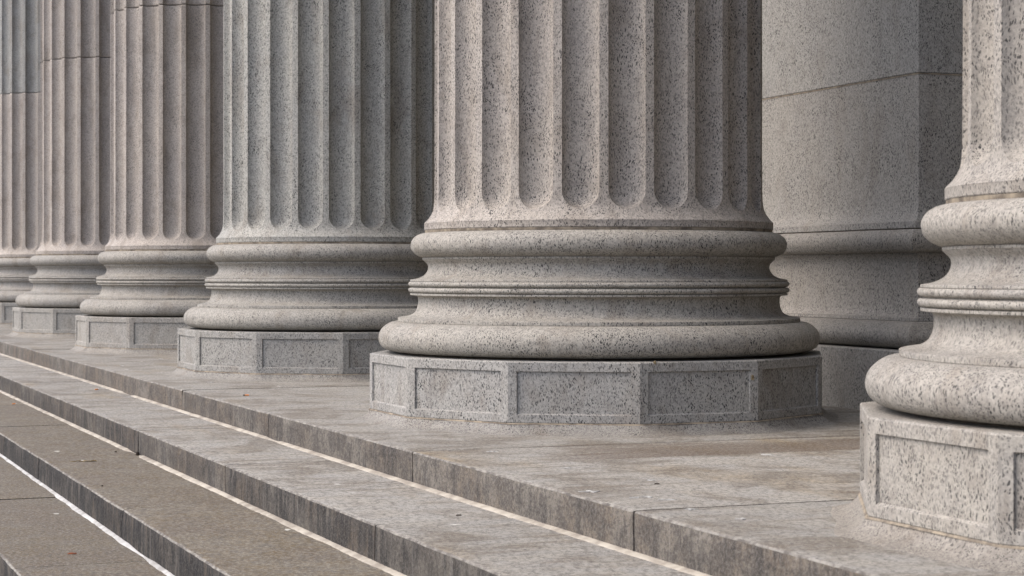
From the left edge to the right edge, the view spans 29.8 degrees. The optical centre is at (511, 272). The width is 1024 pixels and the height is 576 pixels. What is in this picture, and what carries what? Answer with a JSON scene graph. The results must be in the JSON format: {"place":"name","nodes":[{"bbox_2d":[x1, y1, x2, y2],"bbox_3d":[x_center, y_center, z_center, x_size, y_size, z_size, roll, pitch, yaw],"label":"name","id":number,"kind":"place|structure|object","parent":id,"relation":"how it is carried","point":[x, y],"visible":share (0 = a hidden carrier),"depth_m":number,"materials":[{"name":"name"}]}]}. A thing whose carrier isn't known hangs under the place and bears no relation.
{"place":"outdoors","nodes":[
{"label":"outdoors","id":0,"kind":"place"},
{"bbox_2d":[71,460,96,461],"bbox_3d":[-2.649,1.161,11.855,0.170,0.013,0.036,0,0,-8],"label":"dry twig","id":1,"kind":"object","parent":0,"point":[85,460],"visible":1,"depth_m":11.85,"materials":[{"name":"brown wood"}]},
{"bbox_2d":[0,327,1023,575],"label":"portico floor","id":2,"kind":"structure","parent":0,"point":[738,505],"depth_m":8.47,"materials":[{"name":"stone"}]},
{"bbox_2d":[0,0,40,326],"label":"fluted column","id":3,"kind":"structure","parent":2,"relation":"on","point":[20,188],"depth_m":30.38,"materials":[{"name":"grey stone"}]},
{"bbox_2d":[4,0,110,338],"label":"fluted column","id":4,"kind":"structure","parent":2,"relation":"on","point":[74,135],"depth_m":25.41,"materials":[{"name":"grey stone"}]},
{"bbox_2d":[67,0,223,354],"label":"fluted column","id":5,"kind":"structure","parent":2,"relation":"on","point":[166,135],"depth_m":20.44,"materials":[{"name":"grey stone"}]},
{"bbox_2d":[167,0,434,381],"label":"fluted column","id":6,"kind":"structure","parent":2,"relation":"on","point":[328,203],"depth_m":15.47,"materials":[{"name":"grey stone"}]},
{"bbox_2d":[353,0,838,436],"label":"fluted column","id":7,"kind":"structure","parent":2,"relation":"on","point":[598,245],"depth_m":10.49,"materials":[{"name":"grey stone"}]},
{"bbox_2d":[762,0,962,409],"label":"wall pier","id":8,"kind":"structure","parent":2,"relation":"on","point":[861,130],"depth_m":12.29,"materials":[{"name":"grey stone"}]},
{"bbox_2d":[830,0,1023,573],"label":"fluted column","id":9,"kind":"structure","parent":2,"relation":"on","point":[942,446],"depth_m":6.05,"materials":[{"name":"grey stone"}]},
{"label":"sidewalk","id":10,"kind":"structure","parent":0,"visible":0},
{"bbox_2d":[0,355,693,575],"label":"staircase","id":11,"kind":"structure","parent":10,"relation":"on","point":[182,494],"depth_m":9.27,"materials":[{"name":"stone"}]}
]}

